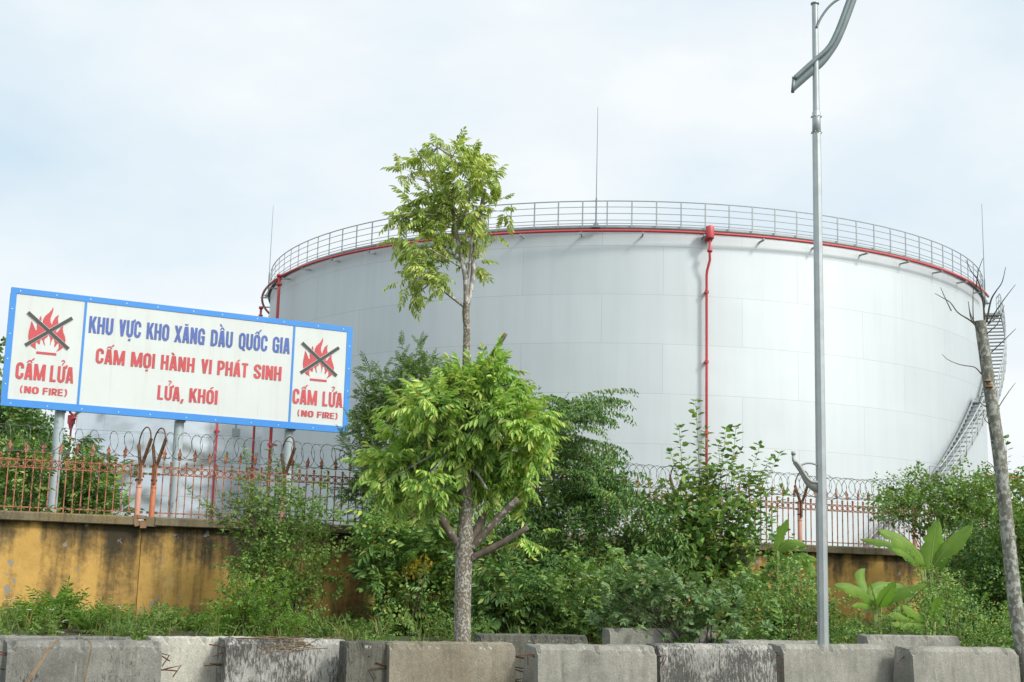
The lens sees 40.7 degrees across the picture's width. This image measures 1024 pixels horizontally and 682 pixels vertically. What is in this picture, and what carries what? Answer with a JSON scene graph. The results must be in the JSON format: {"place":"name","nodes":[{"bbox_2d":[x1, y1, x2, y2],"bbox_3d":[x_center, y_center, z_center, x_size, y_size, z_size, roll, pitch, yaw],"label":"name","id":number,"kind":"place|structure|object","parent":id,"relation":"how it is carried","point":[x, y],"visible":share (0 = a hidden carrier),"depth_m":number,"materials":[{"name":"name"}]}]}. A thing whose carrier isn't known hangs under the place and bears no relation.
{"place":"outdoors","nodes":[
{"label":"outdoors","id":0,"kind":"place"},
{"bbox_2d":[0,600,1008,646],"bbox_3d":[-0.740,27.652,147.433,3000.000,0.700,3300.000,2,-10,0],"label":"ground","id":1,"kind":"structure","parent":0,"point":[192,634],"depth_m":25.93,"materials":[{"name":"green plant"}]},
{"bbox_2d":[0,594,65,628],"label":"fern","id":2,"kind":"object","parent":1,"relation":"on","point":[26,607],"visible":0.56,"depth_m":25.40,"materials":[{"name":"green plant"}]},
{"bbox_2d":[0,418,67,512],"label":"compound tree","id":3,"kind":"object","parent":1,"relation":"on","point":[17,443],"visible":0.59,"depth_m":31.60,"materials":[{"name":"green plant"}]},
{"bbox_2d":[0,336,78,511],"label":"compound tree","id":4,"kind":"object","parent":1,"relation":"on","point":[20,416],"visible":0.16,"depth_m":34.98,"materials":[{"name":"green plant"}]},
{"bbox_2d":[25,638,58,681],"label":"dry stalk","id":5,"kind":"object","parent":1,"relation":"on","point":[34,671],"visible":1,"depth_m":14.70,"materials":[{"name":"brown plant"}]},
{"bbox_2d":[19,575,98,628],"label":"fern","id":6,"kind":"object","parent":1,"relation":"on","point":[64,596],"visible":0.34,"depth_m":26.48,"materials":[{"name":"green plant"}]},
{"bbox_2d":[0,635,131,667],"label":"concrete barrier","id":7,"kind":"object","parent":1,"relation":"on","point":[37,637],"visible":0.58,"depth_m":17.13,"materials":[{"name":"grey concrete"}]},
{"bbox_2d":[0,510,146,619],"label":"boundary wall","id":8,"kind":"structure","parent":1,"relation":"on","point":[97,555],"depth_m":29.13,"materials":[{"name":"concrete"}]},
{"bbox_2d":[0,439,134,515],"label":"spear fence","id":9,"kind":"object","parent":8,"relation":"on","point":[61,448],"visible":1,"depth_m":29.46,"materials":[{"name":"metal"}]},
{"bbox_2d":[131,427,152,514],"bbox_3d":[-8.041,2.861,30.024,0.466,2.006,0.195,-2,-11,18],"label":"fence post","id":10,"kind":"object","parent":8,"relation":"on","point":[140,473],"visible":1,"depth_m":29.99,"materials":[{"name":"metal"}]},
{"bbox_2d":[0,422,152,457],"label":"razor wire","id":11,"kind":"object","parent":10,"relation":"attached to","point":[75,441],"visible":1,"depth_m":29.51,"materials":[{"name":"metal"}]},
{"bbox_2d":[62,596,115,632],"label":"fern","id":12,"kind":"object","parent":1,"relation":"on","point":[80,619],"visible":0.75,"depth_m":24.89,"materials":[{"name":"green plant"}]},
{"bbox_2d":[0,639,180,681],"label":"concrete barrier","id":13,"kind":"object","parent":1,"relation":"on","point":[128,660],"visible":0.96,"depth_m":16.13,"materials":[{"name":"grey concrete"}]},
{"bbox_2d":[83,639,91,681],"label":"dead vine","id":14,"kind":"object","parent":13,"relation":"on","point":[86,671],"visible":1,"depth_m":15.10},
{"bbox_2d":[39,434,148,515],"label":"shrub","id":15,"kind":"object","parent":1,"relation":"on","point":[84,449],"visible":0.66,"depth_m":32.30,"materials":[{"name":"green plant"}]},
{"bbox_2d":[97,602,160,622],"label":"fern","id":16,"kind":"object","parent":1,"relation":"on","point":[130,611],"visible":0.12,"depth_m":25.80,"materials":[{"name":"green plant"}]},
{"bbox_2d":[64,411,262,520],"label":"tank","id":17,"kind":"object","parent":1,"relation":"on","point":[118,424],"visible":0.18,"depth_m":88.49,"materials":[{"name":"metal"}]},
{"bbox_2d":[0,287,352,521],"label":"billboard","id":18,"kind":"object","parent":1,"relation":"on","point":[65,352],"visible":0.94,"depth_m":33.14,"materials":[{"name":"blue paint"}]},
{"bbox_2d":[164,603,215,632],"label":"fern","id":19,"kind":"object","parent":1,"relation":"on","point":[193,625],"visible":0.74,"depth_m":25.89,"materials":[{"name":"green plant"}]},
{"bbox_2d":[147,636,245,681],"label":"concrete barrier","id":20,"kind":"object","parent":1,"relation":"on","point":[192,656],"visible":0.53,"depth_m":18.07,"materials":[{"name":"grey concrete"}]},
{"bbox_2d":[197,564,317,637],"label":"weed shrub","id":21,"kind":"object","parent":1,"relation":"on","point":[247,609],"visible":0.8,"depth_m":24.84,"materials":[{"name":"green plant"}]},
{"bbox_2d":[185,445,358,630],"bbox_3d":[-5.053,4.070,28.688,3.830,3.942,2.665,2,-10,0],"label":"climbing shrub","id":22,"kind":"object","parent":1,"relation":"on","point":[266,552],"visible":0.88,"depth_m":28.55,"materials":[{"name":"green plant"}]},
{"bbox_2d":[204,637,344,681],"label":"concrete barrier","id":23,"kind":"object","parent":1,"relation":"on","point":[239,660],"visible":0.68,"depth_m":18.13,"materials":[{"name":"grey concrete"}]},
{"bbox_2d":[236,636,343,655],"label":"dead vine","id":24,"kind":"object","parent":23,"relation":"on","point":[302,643],"visible":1,"depth_m":17.29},
{"bbox_2d":[338,640,396,681],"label":"concrete barrier","id":25,"kind":"object","parent":1,"relation":"on","point":[356,663],"visible":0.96,"depth_m":18.07,"materials":[{"name":"grey concrete"}]},
{"bbox_2d":[325,330,457,586],"bbox_3d":[-2.096,3.052,30.710,4.122,6.707,2.865,5,-11,-20],"label":"feathery tree","id":26,"kind":"object","parent":1,"relation":"on","point":[365,414],"visible":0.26,"depth_m":30.56,"materials":[{"name":"green plant"}]},
{"bbox_2d":[3,574,816,622],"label":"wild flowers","id":27,"kind":"object","parent":1,"relation":"on","point":[120,608],"visible":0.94,"depth_m":24.03,"materials":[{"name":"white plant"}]},
{"bbox_2d":[318,489,502,635],"bbox_3d":[-2.146,4.776,29.068,3.898,3.349,3.138,2,-10,0],"label":"bush","id":28,"kind":"object","parent":1,"relation":"on","point":[383,560],"visible":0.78,"depth_m":28.48,"materials":[{"name":"green plant"}]},
{"bbox_2d":[401,554,438,634],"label":"flowering weed","id":29,"kind":"object","parent":1,"relation":"on","point":[418,562],"visible":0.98,"depth_m":28.02,"materials":[{"name":"green plant"}]},
{"bbox_2d":[368,640,523,681],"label":"concrete barrier","id":30,"kind":"object","parent":1,"relation":"on","point":[433,661],"visible":0.98,"depth_m":18.46,"materials":[{"name":"grey concrete"}]},
{"bbox_2d":[339,126,570,641],"bbox_3d":[-0.747,0.920,20.049,3.079,8.504,2.624,-2,-11,18],"label":"street tree","id":31,"kind":"object","parent":1,"relation":"on","point":[470,463],"visible":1,"depth_m":19.92,"materials":[{"name":"green plant"}]},
{"bbox_2d":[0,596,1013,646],"bbox_3d":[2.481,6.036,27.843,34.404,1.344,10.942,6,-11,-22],"label":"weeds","id":32,"kind":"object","parent":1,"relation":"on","point":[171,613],"visible":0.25,"depth_m":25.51,"materials":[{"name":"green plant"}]},
{"bbox_2d":[439,543,600,634],"bbox_3d":[0.334,5.297,28.115,4.065,2.267,3.436,9,-12,-35],"label":"bush","id":33,"kind":"object","parent":1,"relation":"on","point":[502,593],"visible":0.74,"depth_m":27.27,"materials":[{"name":"green plant"}]},
{"bbox_2d":[473,633,587,681],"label":"concrete barrier","id":34,"kind":"object","parent":1,"relation":"on","point":[519,641],"visible":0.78,"depth_m":21.73,"materials":[{"name":"grey concrete"}]},
{"bbox_2d":[135,517,982,634],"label":"boundary wall","id":35,"kind":"structure","parent":1,"relation":"on","point":[177,560],"depth_m":30.47,"materials":[{"name":"yellow paint"}]},
{"bbox_2d":[146,427,166,516],"bbox_3d":[-7.755,2.889,30.140,0.466,2.006,0.195,-2,-11,18],"label":"fence post","id":36,"kind":"object","parent":35,"relation":"on","point":[154,474],"visible":1,"depth_m":30.10,"materials":[{"name":"metal"}]},
{"bbox_2d":[155,432,296,466],"bbox_3d":[-6.388,2.424,30.782,3.117,0.636,0.609,6,-11,-22],"label":"razor wire","id":37,"kind":"object","parent":36,"relation":"attached to","point":[224,450],"visible":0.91,"depth_m":30.73,"materials":[{"name":"metal"}]},
{"bbox_2d":[157,448,278,520],"bbox_3d":[-6.503,3.214,30.669,2.670,1.530,0.168,6,-11,-22],"label":"spear fence","id":38,"kind":"object","parent":35,"relation":"on","point":[201,469],"visible":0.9,"depth_m":30.55,"materials":[{"name":"metal"}]},
{"bbox_2d":[278,436,295,521],"bbox_3d":[-5.103,3.151,31.205,0.466,2.006,0.195,-2,-11,18],"label":"fence post","id":39,"kind":"object","parent":35,"relation":"on","point":[285,471],"visible":0.66,"depth_m":31.19,"materials":[{"name":"metal"}]},
{"bbox_2d":[281,441,380,470],"bbox_3d":[-3.530,2.720,31.929,3.556,0.641,0.628,6,-11,-22],"label":"razor wire","id":40,"kind":"object","parent":39,"relation":"attached to","point":[320,457],"visible":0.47,"depth_m":31.56,"materials":[{"name":"metal"}]},
{"bbox_2d":[289,456,377,524],"bbox_3d":[-3.594,3.494,31.804,3.200,1.530,0.138,6,-11,-22],"label":"spear fence","id":41,"kind":"object","parent":35,"relation":"on","point":[321,477],"visible":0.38,"depth_m":31.54,"materials":[{"name":"metal"}]},
{"bbox_2d":[562,476,668,535],"bbox_3d":[2.586,4.110,34.319,3.100,1.530,0.111,6,-11,-22],"label":"spear fence","id":42,"kind":"object","parent":35,"relation":"on","point":[635,493],"visible":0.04,"depth_m":34.64,"materials":[{"name":"metal"}]},
{"bbox_2d":[670,462,684,530],"bbox_3d":[4.185,4.067,34.935,0.466,2.006,0.195,-2,-11,18],"label":"fence post","id":43,"kind":"object","parent":35,"relation":"on","point":[671,481],"visible":0.3,"depth_m":35.05,"materials":[{"name":"metal"}]},
{"bbox_2d":[550,462,685,489],"bbox_3d":[2.638,3.317,34.415,3.551,0.652,0.621,6,-11,-22],"label":"razor wire","id":44,"kind":"object","parent":43,"relation":"attached to","point":[655,487],"visible":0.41,"depth_m":34.69,"materials":[{"name":"metal"}]},
{"bbox_2d":[670,468,809,496],"bbox_3d":[5.911,3.634,35.727,3.918,0.661,0.641,6,-11,-22],"label":"razor wire","id":45,"kind":"object","parent":43,"relation":"attached to","point":[757,485],"visible":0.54,"depth_m":35.91,"materials":[{"name":"metal"}]},
{"bbox_2d":[680,482,795,542],"bbox_3d":[5.851,4.428,35.610,3.550,1.530,0.140,6,-11,-21],"label":"spear fence","id":46,"kind":"object","parent":35,"relation":"on","point":[782,501],"visible":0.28,"depth_m":36.06,"materials":[{"name":"metal"}]},
{"bbox_2d":[794,471,807,541],"bbox_3d":[7.650,4.408,36.327,0.466,2.006,0.195,-2,-11,18],"label":"fence post","id":47,"kind":"object","parent":35,"relation":"on","point":[799,503],"visible":0.84,"depth_m":36.28,"materials":[{"name":"metal"}]},
{"bbox_2d":[799,474,916,501],"bbox_3d":[9.389,3.983,37.110,3.854,0.688,0.674,6,-11,-22],"label":"razor wire","id":48,"kind":"object","parent":47,"relation":"attached to","point":[893,481],"visible":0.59,"depth_m":36.98,"materials":[{"name":"metal"}]},
{"bbox_2d":[804,489,910,547],"bbox_3d":[9.286,4.770,37.010,3.500,1.530,0.149,5,-11,-21],"label":"spear fence","id":49,"kind":"object","parent":35,"relation":"on","point":[842,506],"visible":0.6,"depth_m":36.88,"materials":[{"name":"metal"}]},
{"bbox_2d":[910,478,923,547],"bbox_3d":[11.069,4.745,37.700,0.466,2.006,0.195,-2,-11,18],"label":"fence post","id":50,"kind":"object","parent":35,"relation":"on","point":[915,543],"visible":0.23,"depth_m":37.61,"materials":[{"name":"metal"}]},
{"bbox_2d":[919,495,1015,548],"bbox_3d":[12.707,5.107,38.379,3.500,1.530,0.121,6,-11,-21],"label":"spear fence","id":51,"kind":"object","parent":35,"relation":"on","point":[924,508],"visible":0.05,"depth_m":37.88,"materials":[{"name":"metal"}]},
{"bbox_2d":[448,387,724,631],"bbox_3d":[1.670,3.949,30.905,6.407,6.232,4.318,2,-10,0],"label":"layered tree","id":52,"kind":"object","parent":1,"relation":"on","point":[587,489],"visible":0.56,"depth_m":30.51,"materials":[{"name":"green plant"}]},
{"bbox_2d":[518,643,666,681],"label":"concrete barrier","id":53,"kind":"object","parent":1,"relation":"on","point":[578,662],"visible":1,"depth_m":18.80,"materials":[{"name":"grey concrete"}]},
{"bbox_2d":[526,543,678,644],"bbox_3d":[1.736,4.919,26.616,2.944,2.087,2.582,2,-10,0],"label":"lobed leaf shrub","id":54,"kind":"object","parent":1,"relation":"on","point":[586,597],"visible":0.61,"depth_m":26.44,"materials":[{"name":"green plant"}]},
{"bbox_2d":[248,114,1006,549],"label":"storage tank","id":55,"kind":"object","parent":1,"relation":"on","point":[668,322],"visible":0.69,"depth_m":58.02,"materials":[{"name":"silver metal"}]},
{"bbox_2d":[602,627,715,644],"bbox_3d":[2.560,5.440,23.860,2.070,0.928,0.338,6,-11,-22],"label":"concrete barrier","id":56,"kind":"object","parent":1,"relation":"on","point":[621,636],"visible":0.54,"depth_m":23.63,"materials":[{"name":"grey concrete"}]},
{"bbox_2d":[583,549,773,643],"bbox_3d":[2.949,4.778,24.236,3.451,2.221,2.575,2,-10,0],"label":"lobed leaf shrub","id":57,"kind":"object","parent":1,"relation":"on","point":[650,589],"visible":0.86,"depth_m":23.89,"materials":[{"name":"green plant"}]},
{"bbox_2d":[626,399,797,629],"bbox_3d":[4.630,4.071,31.747,4.072,5.546,2.851,2,-10,0],"label":"sapling clump","id":58,"kind":"object","parent":1,"relation":"on","point":[708,567],"visible":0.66,"depth_m":31.62,"materials":[{"name":"green plant"}]},
{"bbox_2d":[646,643,783,681],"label":"concrete barrier","id":59,"kind":"object","parent":1,"relation":"on","point":[700,662],"visible":0.94,"depth_m":20.28,"materials":[{"name":"grey concrete"}]},
{"bbox_2d":[723,639,816,644],"bbox_3d":[4.410,5.413,23.090,1.877,0.808,0.434,6,-11,-22],"label":"concrete barrier","id":60,"kind":"object","parent":1,"relation":"on","point":[737,641],"visible":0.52,"depth_m":22.91,"materials":[{"name":"grey concrete"}]},
{"bbox_2d":[713,546,859,643],"bbox_3d":[5.346,5.147,26.353,3.135,2.529,4.334,2,-10,0],"label":"weed shrub","id":61,"kind":"object","parent":1,"relation":"on","point":[790,628],"visible":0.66,"depth_m":25.93,"materials":[{"name":"green plant"}]},
{"bbox_2d":[773,519,816,624],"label":"banana plant","id":62,"kind":"object","parent":1,"relation":"on","point":[779,544],"visible":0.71,"depth_m":30.17,"materials":[{"name":"green plant"}]},
{"bbox_2d":[791,0,856,649],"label":"lamp post","id":63,"kind":"object","parent":1,"relation":"on","point":[800,77],"visible":1,"depth_m":22.58,"materials":[{"name":"metal"}]},
{"bbox_2d":[768,643,893,681],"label":"concrete barrier","id":64,"kind":"object","parent":1,"relation":"on","point":[814,662],"visible":0.91,"depth_m":21.61,"materials":[{"name":"grey concrete"}]},
{"bbox_2d":[834,568,926,634],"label":"banana plant","id":65,"kind":"object","parent":1,"relation":"on","point":[881,594],"visible":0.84,"depth_m":25.06,"materials":[{"name":"green plant"}]},
{"bbox_2d":[857,634,960,651],"bbox_3d":[6.577,5.340,22.777,1.856,0.956,0.339,6,-11,-22],"label":"concrete barrier","id":66,"kind":"object","parent":1,"relation":"on","point":[893,641],"visible":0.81,"depth_m":22.68,"materials":[{"name":"grey concrete"}]},
{"bbox_2d":[802,558,1023,649],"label":"weed shrub","id":67,"kind":"object","parent":1,"relation":"on","point":[1008,641],"visible":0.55,"depth_m":25.49,"materials":[{"name":"green plant"}]},
{"bbox_2d":[888,597,944,634],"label":"banana plant","id":68,"kind":"object","parent":1,"relation":"on","point":[919,620],"visible":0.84,"depth_m":24.59,"materials":[{"name":"green plant"}]},
{"bbox_2d":[860,519,972,629],"bbox_3d":[8.861,5.274,30.037,2.297,2.812,0.937,2,-10,0],"label":"banana plant","id":69,"kind":"object","parent":1,"relation":"on","point":[935,549],"visible":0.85,"depth_m":30.15,"materials":[{"name":"green plant"}]},
{"bbox_2d":[857,455,1022,620],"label":"bush","id":70,"kind":"object","parent":1,"relation":"on","point":[947,494],"visible":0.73,"depth_m":34.50,"materials":[{"name":"green plant"}]},
{"bbox_2d":[893,646,1020,681],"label":"concrete barrier","id":71,"kind":"object","parent":1,"relation":"on","point":[949,664],"visible":1,"depth_m":21.85,"materials":[{"name":"grey concrete"}]},
{"bbox_2d":[914,510,1023,643],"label":"bush","id":72,"kind":"object","parent":1,"relation":"on","point":[976,561],"visible":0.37,"depth_m":31.09,"materials":[{"name":"green plant"}]},
{"bbox_2d":[935,258,1023,681],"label":"bare tree","id":73,"kind":"object","parent":1,"relation":"on","point":[1011,566],"visible":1,"depth_m":22.92,"materials":[{"name":"grey plant"}]},
{"bbox_2d":[971,434,1023,633],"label":"sapling clump","id":74,"kind":"object","parent":1,"relation":"on","point":[1018,485],"visible":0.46,"depth_m":30.86,"materials":[{"name":"green plant"}]},
{"bbox_2d":[0,0,1023,524],"label":"sky","id":75,"kind":"structure","parent":0,"point":[150,150],"materials":[{"name":"white"}]}
]}

